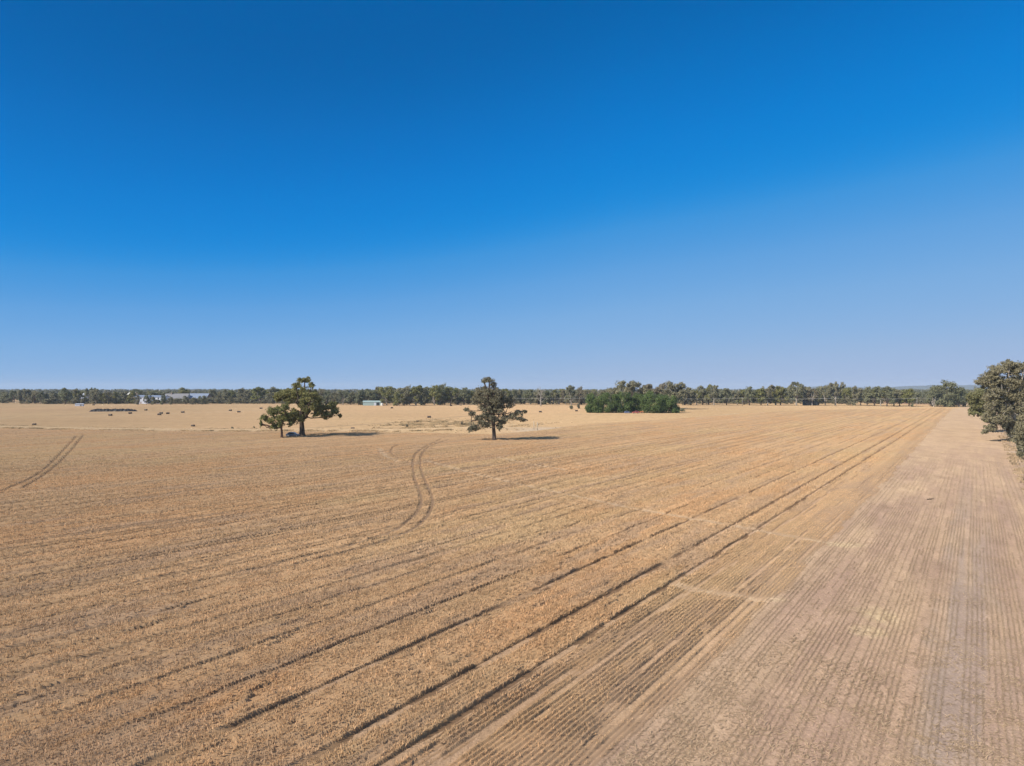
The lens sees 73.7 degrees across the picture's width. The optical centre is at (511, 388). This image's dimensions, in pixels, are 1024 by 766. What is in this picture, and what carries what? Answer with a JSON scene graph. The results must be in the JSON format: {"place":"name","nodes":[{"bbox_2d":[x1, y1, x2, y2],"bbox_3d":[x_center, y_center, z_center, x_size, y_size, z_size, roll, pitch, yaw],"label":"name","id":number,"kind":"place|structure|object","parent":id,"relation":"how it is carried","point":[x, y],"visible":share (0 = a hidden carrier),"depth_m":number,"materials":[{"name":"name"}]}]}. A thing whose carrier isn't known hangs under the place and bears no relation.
{"place":"outdoors","nodes":[
{"label":"outdoors","id":0,"kind":"place"},
{"bbox_2d":[0,390,1023,765],"bbox_3d":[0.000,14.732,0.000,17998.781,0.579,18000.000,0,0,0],"label":"ground","id":1,"kind":"structure","parent":0,"point":[956,436],"depth_m":46.18,"materials":[{"name":"soil"}]},
{"bbox_2d":[7,390,17,402],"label":"gum tree","id":2,"kind":"object","parent":1,"relation":"on","point":[11,393],"visible":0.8,"depth_m":738.11,"materials":[{"name":"green plant"}]},
{"bbox_2d":[16,390,25,402],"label":"gum tree","id":3,"kind":"object","parent":1,"relation":"on","point":[20,397],"visible":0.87,"depth_m":707.15,"materials":[{"name":"green plant"}]},
{"bbox_2d":[21,388,31,401],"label":"gum tree","id":4,"kind":"object","parent":1,"relation":"on","point":[25,392],"visible":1,"depth_m":686.55,"materials":[{"name":"green plant"}]},
{"bbox_2d":[28,391,39,403],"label":"gum tree","id":5,"kind":"object","parent":1,"relation":"on","point":[34,394],"visible":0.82,"depth_m":685.28,"materials":[{"name":"green plant"}]},
{"bbox_2d":[36,391,46,403],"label":"gum tree","id":6,"kind":"object","parent":1,"relation":"on","point":[41,395],"visible":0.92,"depth_m":674.07,"materials":[{"name":"green plant"}]},
{"bbox_2d":[59,387,71,403],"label":"gum tree","id":7,"kind":"object","parent":1,"relation":"on","point":[65,397],"visible":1,"depth_m":654.14,"materials":[{"name":"green plant"}]},
{"bbox_2d":[72,390,86,403],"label":"gum tree","id":8,"kind":"object","parent":1,"relation":"on","point":[78,392],"visible":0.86,"depth_m":688.37,"materials":[{"name":"green plant"}]},
{"bbox_2d":[88,389,100,403],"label":"gum tree","id":9,"kind":"object","parent":1,"relation":"on","point":[94,394],"visible":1,"depth_m":660.46,"materials":[{"name":"green plant"}]},
{"bbox_2d":[98,393,107,402],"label":"gum tree","id":10,"kind":"object","parent":1,"relation":"on","point":[102,398],"visible":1,"depth_m":662.77,"materials":[{"name":"green plant"}]},
{"bbox_2d":[101,391,114,403],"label":"gum tree","id":11,"kind":"object","parent":1,"relation":"on","point":[110,396],"visible":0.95,"depth_m":668.02,"materials":[{"name":"green plant"}]},
{"bbox_2d":[89,408,136,411],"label":"brush heap","id":12,"kind":"object","parent":1,"relation":"on","point":[103,410],"visible":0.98,"depth_m":448.38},
{"bbox_2d":[125,391,135,403],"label":"gum tree","id":13,"kind":"object","parent":1,"relation":"on","point":[131,395],"visible":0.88,"depth_m":678.77,"materials":[{"name":"green plant"}]},
{"bbox_2d":[134,395,150,403],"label":"house","id":14,"kind":"structure","parent":1,"relation":"on","point":[141,397],"depth_m":678.15,"materials":[{"name":"white"}]},
{"bbox_2d":[150,395,169,403],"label":"house","id":15,"kind":"structure","parent":1,"relation":"on","point":[157,397],"depth_m":685.14,"materials":[{"name":"white"}]},
{"bbox_2d":[165,393,189,398],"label":"house","id":16,"kind":"structure","parent":1,"relation":"on","point":[174,396],"depth_m":703.81,"materials":[{"name":"white metal"}]},
{"bbox_2d":[189,393,211,401],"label":"house","id":17,"kind":"structure","parent":1,"relation":"on","point":[194,395],"depth_m":710.50,"materials":[{"name":"white metal"}]},
{"bbox_2d":[221,389,230,399],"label":"gum tree","id":18,"kind":"object","parent":1,"relation":"on","point":[224,393],"visible":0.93,"depth_m":717.38,"materials":[{"name":"green plant"}]},
{"bbox_2d":[233,388,245,397],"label":"gum tree","id":19,"kind":"object","parent":1,"relation":"on","point":[241,391],"visible":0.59,"depth_m":747.78,"materials":[{"name":"green plant"}]},
{"bbox_2d":[250,387,268,402],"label":"gum tree","id":20,"kind":"object","parent":1,"relation":"on","point":[256,391],"visible":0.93,"depth_m":703.01,"materials":[{"name":"green plant"}]},
{"bbox_2d":[264,386,275,399],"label":"gum tree","id":21,"kind":"object","parent":1,"relation":"on","point":[273,389],"visible":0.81,"depth_m":702.23,"materials":[{"name":"green plant"}]},
{"bbox_2d":[257,402,292,437],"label":"gum tree","id":22,"kind":"object","parent":1,"relation":"on","point":[280,413],"visible":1,"depth_m":205.94,"materials":[{"name":"green plant"}]},
{"bbox_2d":[273,376,341,435],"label":"gum tree","id":23,"kind":"object","parent":1,"relation":"on","point":[315,405],"visible":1,"depth_m":212.01,"materials":[{"name":"green plant"}]},
{"bbox_2d":[322,391,331,403],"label":"gum tree","id":24,"kind":"object","parent":1,"relation":"on","point":[327,394],"visible":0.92,"depth_m":662.00,"materials":[{"name":"green plant"}]},
{"bbox_2d":[329,392,338,402],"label":"gum tree","id":25,"kind":"object","parent":1,"relation":"on","point":[335,394],"visible":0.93,"depth_m":634.56,"materials":[{"name":"green plant"}]},
{"bbox_2d":[337,391,348,403],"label":"gum tree","id":26,"kind":"object","parent":1,"relation":"on","point":[340,395],"visible":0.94,"depth_m":645.43,"materials":[{"name":"green plant"}]},
{"bbox_2d":[346,391,355,404],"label":"gum tree","id":27,"kind":"object","parent":1,"relation":"on","point":[351,396],"visible":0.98,"depth_m":638.43,"materials":[{"name":"green plant"}]},
{"bbox_2d":[354,392,363,404],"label":"gum tree","id":28,"kind":"object","parent":1,"relation":"on","point":[359,402],"visible":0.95,"depth_m":619.95,"materials":[{"name":"green plant"}]},
{"bbox_2d":[358,388,371,400],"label":"gum tree","id":29,"kind":"object","parent":1,"relation":"on","point":[363,395],"visible":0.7,"depth_m":626.06,"materials":[{"name":"green plant"}]},
{"bbox_2d":[365,390,378,400],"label":"gum tree","id":30,"kind":"object","parent":1,"relation":"on","point":[373,398],"visible":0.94,"depth_m":621.72,"materials":[{"name":"green plant"}]},
{"bbox_2d":[363,401,381,405],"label":"farm shed","id":31,"kind":"structure","parent":1,"relation":"on","point":[371,403],"depth_m":606.38,"materials":[{"name":"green metal"}]},
{"bbox_2d":[377,386,394,404],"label":"gum tree","id":32,"kind":"object","parent":1,"relation":"on","point":[386,396],"visible":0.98,"depth_m":610.90,"materials":[{"name":"green plant"}]},
{"bbox_2d":[392,392,404,405],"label":"gum tree","id":33,"kind":"object","parent":1,"relation":"on","point":[397,396],"visible":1,"depth_m":595.52,"materials":[{"name":"green plant"}]},
{"bbox_2d":[395,387,412,404],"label":"gum tree","id":34,"kind":"object","parent":1,"relation":"on","point":[406,398],"visible":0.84,"depth_m":607.83,"materials":[{"name":"green plant"}]},
{"bbox_2d":[410,385,427,404],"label":"gum tree","id":35,"kind":"object","parent":1,"relation":"on","point":[416,390],"visible":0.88,"depth_m":612.80,"materials":[{"name":"green plant"}]},
{"bbox_2d":[419,388,429,404],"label":"gum tree","id":36,"kind":"object","parent":1,"relation":"on","point":[425,400],"visible":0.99,"depth_m":613.51,"materials":[{"name":"green plant"}]},
{"bbox_2d":[428,384,441,404],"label":"gum tree","id":37,"kind":"object","parent":1,"relation":"on","point":[436,395],"visible":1,"depth_m":612.19,"materials":[{"name":"green plant"}]},
{"bbox_2d":[432,385,446,404],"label":"gum tree","id":38,"kind":"object","parent":1,"relation":"on","point":[442,400],"visible":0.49,"depth_m":622.03,"materials":[{"name":"green plant"}]},
{"bbox_2d":[441,386,459,404],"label":"gum tree","id":39,"kind":"object","parent":1,"relation":"on","point":[450,399],"visible":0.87,"depth_m":627.26,"materials":[{"name":"green plant"}]},
{"bbox_2d":[452,389,462,404],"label":"gum tree","id":40,"kind":"object","parent":1,"relation":"on","point":[457,402],"visible":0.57,"depth_m":648.82,"materials":[{"name":"green plant"}]},
{"bbox_2d":[456,387,470,404],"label":"gum tree","id":41,"kind":"object","parent":1,"relation":"on","point":[460,397],"visible":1,"depth_m":642.84,"materials":[{"name":"green plant"}]},
{"bbox_2d":[0,408,952,765],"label":"wheat crop","id":42,"kind":"object","parent":1,"relation":"on","point":[96,670],"visible":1,"depth_m":54.48,"materials":[{"name":"beige plant"}]},
{"bbox_2d":[0,396,967,403],"bbox_3d":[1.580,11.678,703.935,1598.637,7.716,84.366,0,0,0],"label":"undergrowth","id":43,"kind":"object","parent":1,"relation":"on","point":[236,400],"visible":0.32,"depth_m":678.75,"materials":[{"name":"green plant"}]},
{"bbox_2d":[0,386,974,402],"bbox_3d":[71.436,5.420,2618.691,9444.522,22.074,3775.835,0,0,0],"label":"woodland","id":44,"kind":"object","parent":1,"relation":"on","point":[919,393],"visible":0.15,"depth_m":862.78,"materials":[{"name":"green plant"}]},
{"bbox_2d":[463,377,527,439],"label":"gum tree","id":45,"kind":"object","parent":1,"relation":"on","point":[493,400],"visible":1,"depth_m":196.09,"materials":[{"name":"green plant"}]},
{"bbox_2d":[510,390,518,403],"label":"gum tree","id":46,"kind":"object","parent":1,"relation":"on","point":[514,392],"visible":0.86,"depth_m":648.62,"materials":[{"name":"green plant"}]},
{"bbox_2d":[516,389,525,403],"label":"gum tree","id":47,"kind":"object","parent":1,"relation":"on","point":[519,394],"visible":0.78,"depth_m":655.31,"materials":[{"name":"green plant"}]},
{"bbox_2d":[521,390,533,403],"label":"gum tree","id":48,"kind":"object","parent":1,"relation":"on","point":[527,393],"visible":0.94,"depth_m":646.05,"materials":[{"name":"green plant"}]},
{"bbox_2d":[532,388,545,404],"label":"gum tree","id":49,"kind":"object","parent":1,"relation":"on","point":[535,398],"visible":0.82,"depth_m":642.75,"materials":[{"name":"green plant"}]},
{"bbox_2d":[539,390,550,404],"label":"gum tree","id":50,"kind":"object","parent":1,"relation":"on","point":[547,393],"visible":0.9,"depth_m":643.00,"materials":[{"name":"green plant"}]},
{"bbox_2d":[550,392,558,403],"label":"gum tree","id":51,"kind":"object","parent":1,"relation":"on","point":[555,397],"visible":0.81,"depth_m":647.83,"materials":[{"name":"green plant"}]},
{"bbox_2d":[559,389,570,404],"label":"gum tree","id":52,"kind":"object","parent":1,"relation":"on","point":[562,397],"visible":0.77,"depth_m":642.64,"materials":[{"name":"green plant"}]},
{"bbox_2d":[564,385,578,404],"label":"gum tree","id":53,"kind":"object","parent":1,"relation":"on","point":[569,389],"visible":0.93,"depth_m":627.66,"materials":[{"name":"green plant"}]},
{"bbox_2d":[575,386,585,404],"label":"gum tree","id":54,"kind":"object","parent":1,"relation":"on","point":[580,396],"visible":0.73,"depth_m":645.14,"materials":[{"name":"green plant"}]},
{"bbox_2d":[581,389,596,401],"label":"gum tree","id":55,"kind":"object","parent":1,"relation":"on","point":[586,391],"visible":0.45,"depth_m":634.65,"materials":[{"name":"green plant"}]},
{"bbox_2d":[584,392,604,412],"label":"pepper tree","id":56,"kind":"object","parent":1,"relation":"on","point":[592,401],"visible":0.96,"depth_m":423.12,"materials":[{"name":"green plant"}]},
{"bbox_2d":[598,392,620,412],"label":"pepper tree","id":57,"kind":"object","parent":1,"relation":"on","point":[610,406],"visible":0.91,"depth_m":422.51,"materials":[{"name":"green plant"}]},
{"bbox_2d":[606,387,620,400],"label":"gum tree","id":58,"kind":"object","parent":1,"relation":"on","point":[610,390],"visible":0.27,"depth_m":512.92,"materials":[{"name":"green plant"}]},
{"bbox_2d":[613,380,626,405],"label":"gum tree","id":59,"kind":"object","parent":1,"relation":"on","point":[620,386],"visible":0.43,"depth_m":511.29,"materials":[{"name":"green plant"}]},
{"bbox_2d":[613,392,635,412],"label":"pepper tree","id":60,"kind":"object","parent":1,"relation":"on","point":[628,402],"visible":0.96,"depth_m":422.52,"materials":[{"name":"green plant"}]},
{"bbox_2d":[621,381,648,404],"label":"gum tree","id":61,"kind":"object","parent":1,"relation":"on","point":[631,387],"visible":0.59,"depth_m":498.22,"materials":[{"name":"green plant"}]},
{"bbox_2d":[631,392,643,412],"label":"pepper tree","id":62,"kind":"object","parent":1,"relation":"on","point":[637,396],"visible":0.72,"depth_m":426.48,"materials":[{"name":"green plant"}]},
{"bbox_2d":[637,384,656,401],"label":"gum tree","id":63,"kind":"object","parent":1,"relation":"on","point":[649,386],"visible":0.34,"depth_m":502.00,"materials":[{"name":"green plant"}]},
{"bbox_2d":[640,390,667,412],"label":"pepper tree","id":64,"kind":"object","parent":1,"relation":"on","point":[648,406],"visible":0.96,"depth_m":419.63,"materials":[{"name":"green plant"}]},
{"bbox_2d":[652,383,667,402],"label":"gum tree","id":65,"kind":"object","parent":1,"relation":"on","point":[657,390],"visible":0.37,"depth_m":513.58,"materials":[{"name":"green plant"}]},
{"bbox_2d":[658,394,679,412],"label":"pepper tree","id":66,"kind":"object","parent":1,"relation":"on","point":[671,407],"visible":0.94,"depth_m":419.32,"materials":[{"name":"green plant"}]},
{"bbox_2d":[661,380,690,404],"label":"gum tree","id":67,"kind":"object","parent":1,"relation":"on","point":[678,392],"visible":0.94,"depth_m":495.84,"materials":[{"name":"green plant"}]},
{"bbox_2d":[680,389,691,404],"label":"gum tree","id":68,"kind":"object","parent":1,"relation":"on","point":[685,402],"visible":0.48,"depth_m":618.63,"materials":[{"name":"green plant"}]},
{"bbox_2d":[685,387,698,402],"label":"gum tree","id":69,"kind":"object","parent":1,"relation":"on","point":[689,394],"visible":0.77,"depth_m":624.51,"materials":[{"name":"green plant"}]},
{"bbox_2d":[691,390,701,404],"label":"gum tree","id":70,"kind":"object","parent":1,"relation":"on","point":[699,397],"visible":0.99,"depth_m":622.31,"materials":[{"name":"green plant"}]},
{"bbox_2d":[695,386,710,404],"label":"gum tree","id":71,"kind":"object","parent":1,"relation":"on","point":[703,391],"visible":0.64,"depth_m":638.80,"materials":[{"name":"green plant"}]},
{"bbox_2d":[702,384,712,404],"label":"gum tree","id":72,"kind":"object","parent":1,"relation":"on","point":[708,398],"visible":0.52,"depth_m":638.93,"materials":[{"name":"green plant"}]},
{"bbox_2d":[708,385,719,404],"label":"gum tree","id":73,"kind":"object","parent":1,"relation":"on","point":[713,392],"visible":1,"depth_m":612.83,"materials":[{"name":"green plant"}]},
{"bbox_2d":[720,388,731,404],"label":"gum tree","id":74,"kind":"object","parent":1,"relation":"on","point":[725,392],"visible":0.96,"depth_m":612.73,"materials":[{"name":"green plant"}]},
{"bbox_2d":[731,391,739,404],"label":"gum tree","id":75,"kind":"object","parent":1,"relation":"on","point":[736,396],"visible":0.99,"depth_m":633.35,"materials":[{"name":"green plant"}]},
{"bbox_2d":[736,390,746,404],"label":"gum tree","id":76,"kind":"object","parent":1,"relation":"on","point":[742,392],"visible":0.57,"depth_m":633.13,"materials":[{"name":"green plant"}]},
{"bbox_2d":[741,386,755,404],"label":"gum tree","id":77,"kind":"object","parent":1,"relation":"on","point":[747,395],"visible":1,"depth_m":611.82,"materials":[{"name":"green plant"}]},
{"bbox_2d":[752,388,768,404],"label":"gum tree","id":78,"kind":"object","parent":1,"relation":"on","point":[759,392],"visible":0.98,"depth_m":609.30,"materials":[{"name":"green plant"}]},
{"bbox_2d":[762,386,771,404],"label":"gum tree","id":79,"kind":"object","parent":1,"relation":"on","point":[767,392],"visible":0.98,"depth_m":609.99,"materials":[{"name":"green plant"}]},
{"bbox_2d":[765,385,786,404],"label":"gum tree","id":80,"kind":"object","parent":1,"relation":"on","point":[773,389],"visible":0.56,"depth_m":617.76,"materials":[{"name":"green plant"}]},
{"bbox_2d":[771,385,789,404],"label":"gum tree","id":81,"kind":"object","parent":1,"relation":"on","point":[779,392],"visible":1,"depth_m":612.65,"materials":[{"name":"green plant"}]},
{"bbox_2d":[787,381,804,405],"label":"gum tree","id":82,"kind":"object","parent":1,"relation":"on","point":[800,391],"visible":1,"depth_m":604.96,"materials":[{"name":"green plant"}]},
{"bbox_2d":[800,386,813,399],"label":"gum tree","id":83,"kind":"object","parent":1,"relation":"on","point":[806,389],"visible":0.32,"depth_m":616.17,"materials":[{"name":"green plant"}]},
{"bbox_2d":[802,400,811,405],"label":"dark shed","id":84,"kind":"structure","parent":1,"relation":"on","point":[807,403],"depth_m":606.30,"materials":[{"name":"black metal"}]},
{"bbox_2d":[597,455,1023,765],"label":"stubble","id":85,"kind":"object","parent":1,"relation":"on","point":[893,640],"visible":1,"depth_m":42.15,"materials":[{"name":"beige plant"}]},
{"bbox_2d":[805,388,818,405],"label":"gum tree","id":86,"kind":"object","parent":1,"relation":"on","point":[809,395],"visible":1,"depth_m":604.52,"materials":[{"name":"green plant"}]},
{"bbox_2d":[608,474,1023,765],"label":"loose straw","id":87,"kind":"object","parent":1,"relation":"on","point":[793,740],"visible":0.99,"depth_m":32.47,"materials":[{"name":"beige plant"}]},
{"bbox_2d":[812,387,823,404],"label":"gum tree","id":88,"kind":"object","parent":1,"relation":"on","point":[819,400],"visible":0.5,"depth_m":618.28,"materials":[{"name":"green plant"}]},
{"bbox_2d":[819,385,832,404],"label":"gum tree","id":89,"kind":"object","parent":1,"relation":"on","point":[826,396],"visible":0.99,"depth_m":609.32,"materials":[{"name":"green plant"}]},
{"bbox_2d":[828,381,845,404],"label":"gum tree","id":90,"kind":"object","parent":1,"relation":"on","point":[835,394],"visible":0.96,"depth_m":609.09,"materials":[{"name":"green plant"}]},
{"bbox_2d":[841,387,852,403],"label":"gum tree","id":91,"kind":"object","parent":1,"relation":"on","point":[849,392],"visible":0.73,"depth_m":623.59,"materials":[{"name":"green plant"}]},
{"bbox_2d":[846,385,859,405],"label":"gum tree","id":92,"kind":"object","parent":1,"relation":"on","point":[856,395],"visible":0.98,"depth_m":604.51,"materials":[{"name":"green plant"}]},
{"bbox_2d":[858,386,871,405],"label":"gum tree","id":93,"kind":"object","parent":1,"relation":"on","point":[866,389],"visible":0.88,"depth_m":600.55,"materials":[{"name":"green plant"}]},
{"bbox_2d":[863,386,882,405],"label":"gum tree","id":94,"kind":"object","parent":1,"relation":"on","point":[867,398],"visible":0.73,"depth_m":594.24,"materials":[{"name":"green plant"}]},
{"bbox_2d":[876,386,895,405],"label":"gum tree","id":95,"kind":"object","parent":1,"relation":"on","point":[889,391],"visible":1,"depth_m":575.64,"materials":[{"name":"green plant"}]},
{"bbox_2d":[893,389,907,405],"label":"gum tree","id":96,"kind":"object","parent":1,"relation":"on","point":[896,395],"visible":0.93,"depth_m":581.44,"materials":[{"name":"green plant"}]},
{"bbox_2d":[900,388,916,405],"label":"gum tree","id":97,"kind":"object","parent":1,"relation":"on","point":[909,393],"visible":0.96,"depth_m":574.75,"materials":[{"name":"green plant"}]},
{"bbox_2d":[924,386,939,406],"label":"gum tree","id":98,"kind":"object","parent":1,"relation":"on","point":[933,394],"visible":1,"depth_m":568.01,"materials":[{"name":"green plant"}]},
{"bbox_2d":[932,379,957,406],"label":"gum tree","id":99,"kind":"object","parent":1,"relation":"on","point":[945,400],"visible":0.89,"depth_m":562.64,"materials":[{"name":"green plant"}]},
{"bbox_2d":[950,386,968,406],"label":"gum tree","id":100,"kind":"object","parent":1,"relation":"on","point":[960,391],"visible":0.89,"depth_m":559.79,"materials":[{"name":"green plant"}]},
{"bbox_2d":[965,388,1002,431],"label":"gum tree","id":101,"kind":"object","parent":1,"relation":"on","point":[975,402],"visible":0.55,"depth_m":233.06,"materials":[{"name":"green plant"}]},
{"bbox_2d":[972,359,1023,441],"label":"gum tree","id":102,"kind":"object","parent":1,"relation":"on","point":[1011,397],"visible":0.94,"depth_m":191.56,"materials":[{"name":"green plant"}]},
{"bbox_2d":[1012,402,1023,458],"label":"gum tree","id":103,"kind":"object","parent":1,"relation":"on","point":[1019,436],"visible":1,"depth_m":144.08,"materials":[{"name":"green plant"}]},
{"bbox_2d":[0,0,1023,389],"label":"sky","id":104,"kind":"structure","parent":0,"point":[195,194],"materials":[{"name":"blue"}]},
{"bbox_2d":[1,417,1023,489],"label":"dry grass","id":105,"kind":"structure","parent":0,"point":[1011,457],"depth_m":250.82,"materials":[{"name":"beige plant"}]},
{"bbox_2d":[863,385,991,389],"bbox_3d":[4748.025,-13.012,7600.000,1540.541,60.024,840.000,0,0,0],"label":"hills","id":106,"kind":"structure","parent":0,"point":[971,387],"depth_m":7426.05,"materials":[{"name":"grey"}]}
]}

